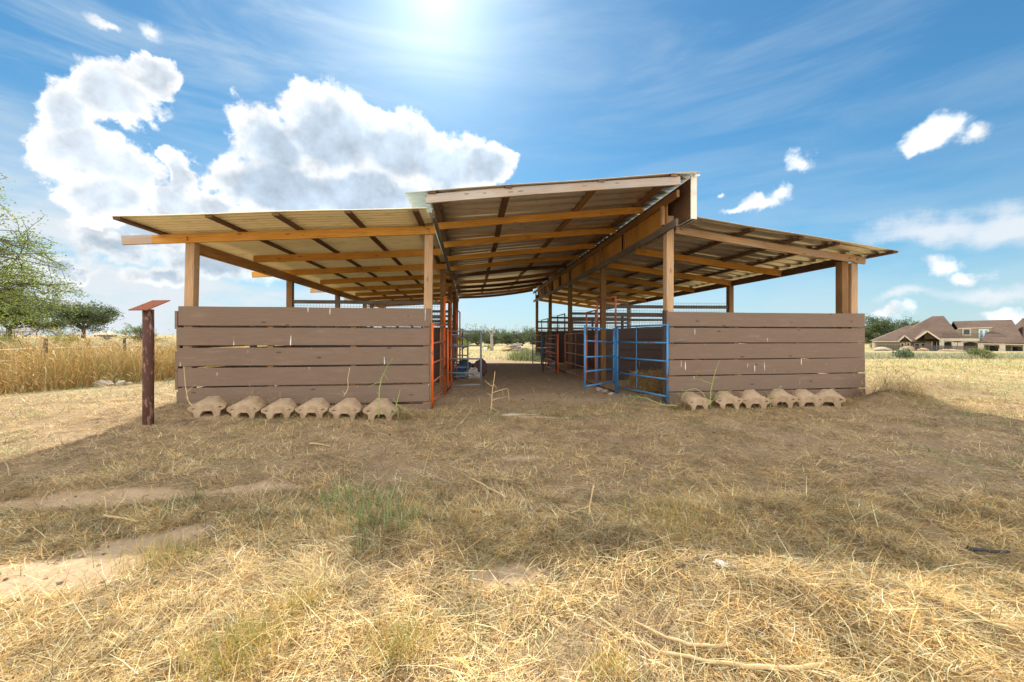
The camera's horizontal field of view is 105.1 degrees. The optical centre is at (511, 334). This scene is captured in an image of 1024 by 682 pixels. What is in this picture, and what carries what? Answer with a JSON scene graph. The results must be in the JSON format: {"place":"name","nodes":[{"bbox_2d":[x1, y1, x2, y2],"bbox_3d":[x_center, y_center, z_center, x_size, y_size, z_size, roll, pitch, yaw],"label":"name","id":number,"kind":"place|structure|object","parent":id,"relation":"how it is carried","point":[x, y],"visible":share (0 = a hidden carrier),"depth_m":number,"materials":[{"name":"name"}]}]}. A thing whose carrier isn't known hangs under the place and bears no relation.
{"place":"outdoors","nodes":[
{"label":"outdoors","id":0,"kind":"place"},
{"bbox_2d":[0,335,1023,681],"bbox_3d":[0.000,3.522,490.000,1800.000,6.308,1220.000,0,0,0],"label":"ground","id":1,"kind":"structure","parent":0,"point":[530,373],"depth_m":3.61,"materials":[{"name":"beige soil"}]},
{"bbox_2d":[0,331,18,345],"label":"field bush","id":2,"kind":"object","parent":1,"relation":"on","point":[6,340],"visible":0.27,"depth_m":34.21,"materials":[{"name":"green plant"}]},
{"bbox_2d":[0,331,38,338],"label":"field shelter","id":3,"kind":"object","parent":1,"relation":"on","point":[23,333],"visible":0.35,"depth_m":88.77,"materials":[{"name":"brown wood"}]},
{"bbox_2d":[15,327,39,336],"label":"field bush","id":4,"kind":"object","parent":1,"relation":"on","point":[26,332],"visible":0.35,"depth_m":120.16,"materials":[{"name":"green plant"}]},
{"bbox_2d":[0,290,75,337],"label":"oak tree","id":5,"kind":"object","parent":1,"relation":"on","point":[61,323],"visible":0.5,"depth_m":71.25,"materials":[{"name":"green plant"}]},
{"bbox_2d":[0,173,95,348],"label":"mesquite tree","id":6,"kind":"object","parent":1,"relation":"on","point":[8,287],"visible":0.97,"depth_m":12.27,"materials":[{"name":"green plant"}]},
{"bbox_2d":[48,327,71,337],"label":"field bush","id":7,"kind":"object","parent":1,"relation":"on","point":[58,331],"visible":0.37,"depth_m":109.53,"materials":[{"name":"green plant"}]},
{"bbox_2d":[48,332,81,345],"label":"field bush","id":8,"kind":"object","parent":1,"relation":"on","point":[73,340],"visible":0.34,"depth_m":35.84,"materials":[{"name":"green plant"}]},
{"bbox_2d":[33,296,123,337],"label":"oak tree","id":9,"kind":"object","parent":1,"relation":"on","point":[94,316],"visible":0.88,"depth_m":93.23,"materials":[{"name":"green plant"}]},
{"bbox_2d":[92,380,113,386],"bbox_3d":[-10.015,1.187,9.593,0.487,0.166,0.245,0,0,0],"label":"field rock","id":10,"kind":"object","parent":1,"relation":"on","point":[102,383],"visible":0.77,"depth_m":9.51,"materials":[{"name":"beige stone"}]},
{"bbox_2d":[93,331,117,336],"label":"farm shed","id":11,"kind":"structure","parent":1,"relation":"on","point":[101,333],"depth_m":118.73,"materials":[{"name":"beige paint"}]},
{"bbox_2d":[99,334,114,339],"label":"field bush","id":12,"kind":"object","parent":1,"relation":"on","point":[105,338],"visible":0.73,"depth_m":59.94,"materials":[{"name":"green plant"}]},
{"bbox_2d":[0,338,217,371],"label":"wire fence","id":13,"kind":"object","parent":1,"relation":"on","point":[46,349],"visible":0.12,"depth_m":10.49,"materials":[{"name":"metal"}]},
{"bbox_2d":[115,380,126,385],"bbox_3d":[-9.685,1.203,9.698,0.214,0.140,0.195,0,0,0],"label":"field rock","id":14,"kind":"object","parent":1,"relation":"on","point":[123,382],"visible":0.85,"depth_m":9.65,"materials":[{"name":"beige stone"}]},
{"bbox_2d":[109,321,170,343],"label":"field bush","id":15,"kind":"object","parent":1,"relation":"on","point":[134,330],"visible":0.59,"depth_m":41.61,"materials":[{"name":"green plant"}]},
{"bbox_2d":[0,319,281,393],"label":"tall dry grass","id":16,"kind":"structure","parent":1,"relation":"on","point":[69,374],"depth_m":10.01,"materials":[{"name":"plant"}]},
{"bbox_2d":[128,300,169,424],"bbox_3d":[-4.814,0.479,5.207,0.337,1.897,0.253,0,0,4],"label":"pipe post","id":17,"kind":"object","parent":1,"relation":"on","point":[148,347],"visible":0.94,"depth_m":5.16,"materials":[{"name":"metal"}]},
{"bbox_2d":[184,370,194,404],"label":"dry stalk","id":18,"kind":"object","parent":1,"relation":"on","point":[186,389],"visible":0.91,"depth_m":5.68,"materials":[{"name":"beige plant"}]},
{"bbox_2d":[187,396,228,417],"bbox_3d":[-4.391,1.062,5.701,0.461,0.313,0.263,-2,-2,-20],"label":"concrete block","id":19,"kind":"object","parent":1,"relation":"on","point":[216,405],"depth_m":5.61,"materials":[{"name":"beige concrete"}]},
{"bbox_2d":[227,396,267,418],"bbox_3d":[-3.848,1.077,5.738,0.464,0.316,0.267,-1,0,-3],"label":"concrete block","id":20,"kind":"object","parent":1,"relation":"on","point":[249,409],"depth_m":5.62,"materials":[{"name":"beige concrete"}]},
{"bbox_2d":[261,398,297,419],"bbox_3d":[-3.397,1.104,5.776,0.450,0.310,0.261,-3,-2,-9],"label":"concrete block","id":21,"kind":"object","parent":1,"relation":"on","point":[276,408],"depth_m":5.67,"materials":[{"name":"beige concrete"}]},
{"bbox_2d":[295,398,330,418],"bbox_3d":[-2.923,1.105,5.809,0.459,0.312,0.262,0,-2,-6],"label":"concrete block","id":22,"kind":"object","parent":1,"relation":"on","point":[319,406],"depth_m":5.70,"materials":[{"name":"beige concrete"}]},
{"bbox_2d":[329,398,362,418],"bbox_3d":[-2.446,1.114,5.841,0.455,0.310,0.262,0,-1,-3],"label":"concrete block","id":23,"kind":"object","parent":1,"relation":"on","point":[343,406],"depth_m":5.72,"materials":[{"name":"beige concrete"}]},
{"bbox_2d":[363,398,396,420],"bbox_3d":[-1.967,1.134,5.876,0.484,0.333,0.281,3,-2,-15],"label":"concrete block","id":24,"kind":"object","parent":1,"relation":"on","point":[386,405],"depth_m":5.77,"materials":[{"name":"beige concrete"}]},
{"bbox_2d":[369,356,391,416],"bbox_3d":[-1.858,0.731,5.613,0.329,0.897,0.192,0,0,0],"label":"weed stalk","id":25,"kind":"object","parent":1,"relation":"on","point":[380,385],"visible":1,"depth_m":5.63,"materials":[{"name":"green plant"}]},
{"bbox_2d":[388,391,413,417],"bbox_3d":[-1.591,0.988,5.635,0.386,0.418,0.171,0,0,16],"label":"weed stalk","id":26,"kind":"object","parent":1,"relation":"on","point":[397,408],"visible":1,"depth_m":5.62,"materials":[{"name":"green plant"}]},
{"bbox_2d":[65,491,775,681],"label":"golden grass","id":27,"kind":"structure","parent":1,"relation":"on","point":[230,645],"depth_m":1.52,"materials":[{"name":"plant"}]},
{"bbox_2d":[431,323,445,408],"bbox_3d":[-1.355,0.533,7.285,0.040,1.467,1.472,0,0,-2],"label":"corral panel","id":28,"kind":"object","parent":1,"relation":"on","point":[433,380],"visible":0.96,"depth_m":6.90,"materials":[{"name":"orange paint"}]},
{"bbox_2d":[447,329,481,388],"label":"alley gate","id":29,"kind":"structure","parent":28,"relation":"attached to","point":[448,359],"depth_m":7.93,"materials":[{"name":"grey metal"}]},
{"bbox_2d":[444,297,451,392],"bbox_3d":[-1.420,0.241,8.730,0.041,2.052,1.384,0,0,-3],"label":"gate bow","id":30,"kind":"object","parent":1,"relation":"on","point":[445,298],"visible":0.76,"depth_m":9.38,"materials":[{"name":"orange paint"}]},
{"bbox_2d":[452,334,456,379],"bbox_3d":[-1.498,0.626,10.130,0.040,1.286,1.384,0,0,-3],"label":"corral panel","id":31,"kind":"object","parent":1,"relation":"on","point":[456,356],"visible":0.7,"depth_m":10.78,"materials":[{"name":"orange paint"}]},
{"bbox_2d":[452,336,468,378],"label":"alley gate","id":32,"kind":"structure","parent":31,"relation":"attached to","point":[453,355],"depth_m":9.63,"materials":[{"name":"metal"}]},
{"bbox_2d":[456,309,460,378],"bbox_3d":[-1.573,0.281,11.480,0.041,1.977,1.284,0,0,-3],"label":"gate bow","id":33,"kind":"object","parent":1,"relation":"on","point":[459,332],"visible":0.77,"depth_m":12.08,"materials":[{"name":"orange paint"}]},
{"bbox_2d":[454,371,466,378],"bbox_3d":[-1.479,1.149,11.197,0.462,0.193,0.309,0,0,0],"label":"cloth bundle","id":34,"kind":"object","parent":1,"relation":"on","point":[460,375],"visible":0.41,"depth_m":11.08,"materials":[{"name":"blue fabric"}]},
{"bbox_2d":[454,361,469,371],"bbox_3d":[-1.502,1.011,11.626,0.544,0.454,0.582,0,0,-17],"label":"cloth bundle","id":35,"kind":"object","parent":34,"relation":"on","point":[462,363],"visible":0.3,"depth_m":11.42,"materials":[{"name":"blue fabric"}]},
{"bbox_2d":[465,367,479,377],"bbox_3d":[-1.164,1.095,11.307,0.524,0.338,0.451,0,0,0],"label":"cloth bundle","id":36,"kind":"object","parent":1,"relation":"on","point":[472,369],"visible":0.57,"depth_m":11.16,"materials":[{"name":"grey fabric"}]},
{"bbox_2d":[458,323,498,344],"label":"row oak","id":37,"kind":"object","parent":1,"relation":"on","point":[475,336],"visible":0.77,"depth_m":103.73,"materials":[{"name":"green plant"}]},
{"bbox_2d":[470,358,486,375],"bbox_3d":[-1.029,0.953,11.828,0.491,0.559,0.639,0,0,37],"label":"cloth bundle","id":38,"kind":"object","parent":1,"relation":"on","point":[476,364],"visible":0.52,"depth_m":11.67,"materials":[{"name":"purple fabric"}]},
{"bbox_2d":[486,327,495,350],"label":"dead tree","id":39,"kind":"object","parent":1,"relation":"on","point":[491,343],"visible":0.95,"depth_m":49.87,"materials":[{"name":"beige wood"}]},
{"bbox_2d":[483,327,509,345],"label":"row oak","id":40,"kind":"object","parent":1,"relation":"on","point":[488,342],"visible":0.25,"depth_m":110.69,"materials":[{"name":"green plant"}]},
{"bbox_2d":[489,373,509,411],"bbox_3d":[-0.240,0.922,6.345,0.403,0.658,0.204,0,0,0],"label":"dead thistle","id":41,"kind":"object","parent":1,"relation":"on","point":[495,391],"visible":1,"depth_m":6.35,"materials":[{"name":"beige plant"}]},
{"bbox_2d":[111,171,900,408],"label":"pole barn","id":42,"kind":"structure","parent":1,"relation":"on","point":[587,243],"depth_m":7.28,"materials":[{"name":"brown wood"}]},
{"bbox_2d":[542,335,556,373],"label":"alley gate","id":43,"kind":"structure","parent":42,"relation":"attached to","point":[543,361],"depth_m":11.84,"materials":[{"name":"metal"}]},
{"bbox_2d":[545,334,558,373],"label":"alley gate","id":44,"kind":"structure","parent":42,"relation":"attached to","point":[557,353],"depth_m":11.39,"materials":[{"name":"metal"}]},
{"bbox_2d":[616,324,668,403],"bbox_3d":[2.513,0.540,7.680,0.042,1.469,1.498,0,0,-21],"label":"corral panel","id":45,"kind":"object","parent":42,"relation":"attached to","point":[666,361],"visible":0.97,"depth_m":7.51,"materials":[{"name":"blue paint"}]},
{"bbox_2d":[2,379,1017,677],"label":"dirt clods","id":46,"kind":"object","parent":1,"relation":"on","point":[426,469],"visible":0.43,"depth_m":3.28,"materials":[{"name":"soil"}]},
{"bbox_2d":[493,329,526,344],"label":"row oak","id":47,"kind":"object","parent":1,"relation":"on","point":[505,338],"visible":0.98,"depth_m":102.56,"materials":[{"name":"green plant"}]},
{"bbox_2d":[0,363,1023,681],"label":"loose hay","id":48,"kind":"object","parent":1,"relation":"on","point":[918,589],"visible":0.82,"depth_m":2.08,"materials":[{"name":"plant"}]},
{"bbox_2d":[103,514,138,521],"bbox_3d":[-2.596,1.221,2.612,0.307,0.029,0.030,0,0,12],"label":"dry cane","id":49,"kind":"object","parent":48,"relation":"on","point":[110,516],"visible":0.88,"depth_m":2.62,"materials":[{"name":"beige plant"}]},
{"bbox_2d":[471,477,506,498],"bbox_3d":[-0.188,1.210,3.106,0.042,0.032,0.505,0,0,-37],"label":"dry cane","id":50,"kind":"object","parent":48,"relation":"on","point":[499,493],"visible":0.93,"depth_m":3.07,"materials":[{"name":"beige plant"}]},
{"bbox_2d":[632,619,732,648],"bbox_3d":[0.676,1.214,1.573,0.378,0.024,0.070,0,0,21],"label":"dry cane","id":51,"kind":"object","parent":48,"relation":"on","point":[730,644],"visible":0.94,"depth_m":1.54,"materials":[{"name":"beige plant"}]},
{"bbox_2d":[670,555,708,572],"bbox_3d":[0.892,1.147,1.968,0.243,0.041,0.021,0,0,-20],"label":"twig","id":52,"kind":"object","parent":48,"relation":"on","point":[679,566],"visible":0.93,"depth_m":1.96,"materials":[{"name":"beige wood"}]},
{"bbox_2d":[600,617,823,670],"bbox_3d":[0.744,1.218,1.511,0.803,0.026,0.121,0,0,18],"label":"dry cane","id":53,"kind":"object","parent":48,"relation":"on","point":[789,668],"visible":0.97,"depth_m":1.45,"materials":[{"name":"beige plant"}]},
{"bbox_2d":[712,559,727,567],"bbox_3d":[1.038,1.135,1.947,0.062,0.015,0.066,0,0,-41],"label":"plastic wrapper","id":54,"kind":"object","parent":48,"relation":"on","point":[716,561],"visible":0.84,"depth_m":1.94,"materials":[{"name":"white plastic"}]},
{"bbox_2d":[754,624,772,634],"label":"twig","id":55,"kind":"object","parent":48,"relation":"on","point":[761,630],"visible":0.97,"depth_m":1.58,"materials":[{"name":"brown wood"}]},
{"bbox_2d":[929,583,1017,630],"bbox_3d":[1.953,1.170,1.716,0.073,0.069,0.406,0,0,9],"label":"dry cane","id":56,"kind":"object","parent":48,"relation":"on","point":[1000,625],"visible":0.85,"depth_m":1.57,"materials":[{"name":"beige plant"}]},
{"bbox_2d":[965,546,1009,552],"bbox_3d":[2.655,1.205,2.184,0.192,0.023,0.026,0,0,13],"label":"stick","id":57,"kind":"object","parent":48,"relation":"on","point":[981,549],"visible":0.97,"depth_m":2.18,"materials":[{"name":"grey wood"}]},
{"bbox_2d":[501,343,528,350],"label":"brush pile","id":58,"kind":"object","parent":1,"relation":"on","point":[509,347],"visible":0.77,"depth_m":43.68,"materials":[{"name":"brown plant"}]},
{"bbox_2d":[7,338,1023,367],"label":"field grass","id":59,"kind":"structure","parent":1,"relation":"on","point":[898,359],"depth_m":24.40,"materials":[{"name":"plant"}]},
{"bbox_2d":[501,413,538,415],"bbox_3d":[0.129,1.237,6.015,0.630,0.058,0.162,0,0,0],"label":"stick","id":60,"kind":"object","parent":1,"relation":"on","point":[509,414],"visible":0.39,"depth_m":5.99,"materials":[{"name":"beige wood"}]},
{"bbox_2d":[510,326,534,345],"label":"row oak","id":61,"kind":"object","parent":1,"relation":"on","point":[519,334],"visible":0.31,"depth_m":106.48,"materials":[{"name":"green plant"}]},
{"bbox_2d":[500,348,546,361],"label":"green weeds","id":62,"kind":"object","parent":1,"relation":"on","point":[525,355],"visible":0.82,"depth_m":20.87,"materials":[{"name":"green plant"}]},
{"bbox_2d":[520,327,546,344],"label":"row oak","id":63,"kind":"object","parent":1,"relation":"on","point":[530,333],"visible":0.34,"depth_m":102.52,"materials":[{"name":"green plant"}]},
{"bbox_2d":[532,335,540,362],"bbox_3d":[1.060,0.646,16.700,0.041,1.297,0.722,0,0,-28],"label":"corral panel","id":64,"kind":"object","parent":1,"relation":"on","point":[532,348],"visible":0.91,"depth_m":16.91,"materials":[{"name":"grey paint"}]},
{"bbox_2d":[541,318,547,365],"bbox_3d":[1.312,0.321,15.750,0.041,1.927,1.152,0,0,-8],"label":"gate bow","id":65,"kind":"object","parent":1,"relation":"on","point":[541,341],"visible":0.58,"depth_m":15.80,"materials":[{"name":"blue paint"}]},
{"bbox_2d":[548,329,556,365],"bbox_3d":[1.505,0.538,14.550,0.042,1.464,1.161,0,0,-11],"label":"corral panel","id":66,"kind":"object","parent":1,"relation":"on","point":[550,347],"visible":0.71,"depth_m":14.90,"materials":[{"name":"metal"}]},
{"bbox_2d":[557,313,564,373],"bbox_3d":[1.655,0.291,13.225,0.041,1.960,1.394,0,0,-3],"label":"gate bow","id":67,"kind":"object","parent":1,"relation":"on","point":[564,340],"visible":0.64,"depth_m":12.53,"materials":[{"name":"red paint"}]},
{"bbox_2d":[565,332,583,377],"bbox_3d":[1.812,0.607,11.335,0.041,1.341,2.283,0,0,-6],"label":"corral panel","id":68,"kind":"object","parent":1,"relation":"on","point":[575,343],"visible":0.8,"depth_m":11.23,"materials":[{"name":"red paint"}]},
{"bbox_2d":[571,485,593,515],"bbox_3d":[0.470,1.121,2.549,0.212,0.232,0.043,0,0,-35],"label":"dry stalk","id":69,"kind":"object","parent":1,"relation":"on","point":[589,505],"visible":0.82,"depth_m":2.60,"materials":[{"name":"beige plant"}]},
{"bbox_2d":[586,310,595,386],"bbox_3d":[1.970,0.338,9.785,0.041,1.881,0.776,0,0,-6],"label":"gate bow","id":70,"kind":"object","parent":1,"relation":"on","point":[595,347],"visible":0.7,"depth_m":9.69,"materials":[{"name":"blue paint"}]},
{"bbox_2d":[596,296,616,392],"bbox_3d":[2.127,0.217,8.870,0.042,2.118,0.982,0,0,-12],"label":"gate bow","id":71,"kind":"object","parent":1,"relation":"on","point":[615,297],"visible":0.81,"depth_m":9.06,"materials":[{"name":"blue paint"}]},
{"bbox_2d":[584,325,614,388],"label":"alley gate","id":72,"kind":"structure","parent":71,"relation":"attached to","point":[585,356],"depth_m":7.81,"materials":[{"name":"metal"}]},
{"bbox_2d":[212,354,1023,422],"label":"hay wads","id":73,"kind":"object","parent":1,"relation":"on","point":[919,387],"visible":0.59,"depth_m":6.90,"materials":[{"name":"plant"}]},
{"bbox_2d":[620,393,677,406],"bbox_3d":[2.316,1.108,6.718,0.949,0.208,0.255,0,0,0],"label":"weed stalk","id":74,"kind":"object","parent":1,"relation":"on","point":[645,398],"visible":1,"depth_m":6.70,"materials":[{"name":"green plant"}]},
{"bbox_2d":[628,368,678,393],"bbox_3d":[3.088,1.038,8.541,1.239,0.748,0.882,0,0,-11],"label":"hay bale","id":75,"kind":"object","parent":1,"relation":"on","point":[651,385],"visible":0.71,"depth_m":8.30,"materials":[{"name":"plant"}]},
{"bbox_2d":[680,392,711,410],"bbox_3d":[3.094,1.137,6.637,0.452,0.318,0.269,1,-3,-12],"label":"skull","id":76,"kind":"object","parent":1,"relation":"on","point":[695,400],"depth_m":6.53},
{"bbox_2d":[677,384,731,400],"bbox_3d":[3.222,1.001,6.532,0.953,0.370,0.243,0,0,0],"label":"weed stalk","id":77,"kind":"object","parent":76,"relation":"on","point":[700,391],"visible":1,"depth_m":6.55,"materials":[{"name":"green plant"}]},
{"bbox_2d":[693,353,719,406],"bbox_3d":[3.274,0.762,6.551,0.556,0.907,0.197,0,0,0],"label":"weed stalk","id":78,"kind":"object","parent":1,"relation":"on","point":[711,383],"visible":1,"depth_m":6.54,"materials":[{"name":"green plant"}]},
{"bbox_2d":[712,391,742,409],"bbox_3d":[3.654,1.123,6.683,0.435,0.309,0.261,-3,-3,8],"label":"skull","id":79,"kind":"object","parent":1,"relation":"on","point":[723,399],"depth_m":6.57},
{"bbox_2d":[739,390,770,408],"bbox_3d":[4.121,1.124,6.708,0.465,0.326,0.274,-1,2,11],"label":"skull","id":80,"kind":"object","parent":1,"relation":"on","point":[757,398],"depth_m":6.60},
{"bbox_2d":[766,389,797,407],"bbox_3d":[4.631,1.102,6.754,0.447,0.315,0.266,-1,-2,23],"label":"skull","id":81,"kind":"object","parent":1,"relation":"on","point":[788,399],"depth_m":6.66},
{"bbox_2d":[791,389,824,406],"bbox_3d":[5.085,1.119,6.793,0.457,0.325,0.274,-2,-2,14],"label":"concrete block","id":82,"kind":"object","parent":1,"relation":"on","point":[808,398],"depth_m":6.68,"materials":[{"name":"beige concrete"}]},
{"bbox_2d":[815,389,845,406],"bbox_3d":[5.505,1.124,6.826,0.471,0.331,0.278,-4,-3,37],"label":"skull","id":83,"kind":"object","parent":1,"relation":"on","point":[835,398],"depth_m":6.73},
{"bbox_2d":[873,347,891,350],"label":"yard heap","id":84,"kind":"object","parent":1,"relation":"on","point":[882,349],"visible":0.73,"depth_m":87.31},
{"bbox_2d":[859,313,919,345],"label":"house oak","id":85,"kind":"object","parent":1,"relation":"on","point":[877,327],"visible":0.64,"depth_m":120.66,"materials":[{"name":"green plant"}]},
{"bbox_2d":[892,348,914,358],"bbox_3d":[26.951,1.324,27.066,1.504,0.836,0.859,0,0,15],"label":"prickly pear","id":86,"kind":"object","parent":1,"relation":"on","point":[906,353],"visible":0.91,"depth_m":26.85,"materials":[{"name":"green plant"}]},
{"bbox_2d":[890,316,916,328],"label":"house oak","id":87,"kind":"object","parent":1,"relation":"on","point":[904,324],"visible":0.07,"depth_m":128.48,"materials":[{"name":"green plant"}]},
{"bbox_2d":[899,346,914,350],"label":"yard heap","id":88,"kind":"object","parent":1,"relation":"on","point":[911,348],"visible":0.52,"depth_m":83.39,"materials":[{"name":"soil"}]},
{"bbox_2d":[917,348,929,350],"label":"yard heap","id":89,"kind":"object","parent":1,"relation":"on","point":[923,349],"visible":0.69,"depth_m":87.52,"materials":[{"name":"concrete"}]},
{"bbox_2d":[877,345,975,350],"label":"iron fence","id":90,"kind":"object","parent":1,"relation":"on","point":[934,348],"visible":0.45,"depth_m":90.08,"materials":[{"name":"metal"}]},
{"bbox_2d":[865,350,1023,358],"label":"roadside weeds","id":91,"kind":"object","parent":1,"relation":"on","point":[872,355],"visible":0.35,"depth_m":27.29,"materials":[{"name":"plant"}]},
{"bbox_2d":[869,316,1023,350],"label":"tan house","id":92,"kind":"structure","parent":1,"relation":"on","point":[999,335],"depth_m":92.48,"materials":[{"name":"paint"}]},
{"bbox_2d":[931,342,938,345],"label":"window","id":93,"kind":"structure","parent":92,"relation":"in","point":[932,343],"depth_m":93.55,"materials":[{"name":"black glass"}]},
{"bbox_2d":[962,328,970,334],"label":"window","id":94,"kind":"structure","parent":92,"relation":"in","point":[963,330],"depth_m":92.26,"materials":[{"name":"white glass"}]},
{"bbox_2d":[979,329,988,337],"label":"balcony door","id":95,"kind":"structure","parent":92,"relation":"in","point":[983,332],"depth_m":90.59,"materials":[{"name":"white paint"}]},
{"bbox_2d":[988,345,998,350],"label":"window","id":96,"kind":"structure","parent":92,"relation":"in","point":[995,348],"depth_m":89.51,"materials":[{"name":"black glass"}]},
{"bbox_2d":[1011,346,1021,350],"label":"window","id":97,"kind":"structure","parent":92,"relation":"in","point":[1013,348],"depth_m":87.39,"materials":[{"name":"black glass"}]},
{"bbox_2d":[938,349,964,351],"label":"yard heap","id":98,"kind":"object","parent":1,"relation":"on","point":[955,350],"visible":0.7,"depth_m":83.49,"materials":[{"name":"concrete"}]},
{"bbox_2d":[962,347,1001,358],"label":"bush","id":99,"kind":"object","parent":1,"relation":"on","point":[978,351],"visible":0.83,"depth_m":27.36,"materials":[{"name":"green plant"}]},
{"bbox_2d":[0,365,1023,681],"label":"green grass","id":100,"kind":"structure","parent":0,"point":[1012,461],"depth_m":2.66,"materials":[{"name":"plant"}]},
{"bbox_2d":[0,0,1023,334],"label":"sky","id":101,"kind":"structure","parent":0,"point":[898,125],"materials":[{"name":"blue"}]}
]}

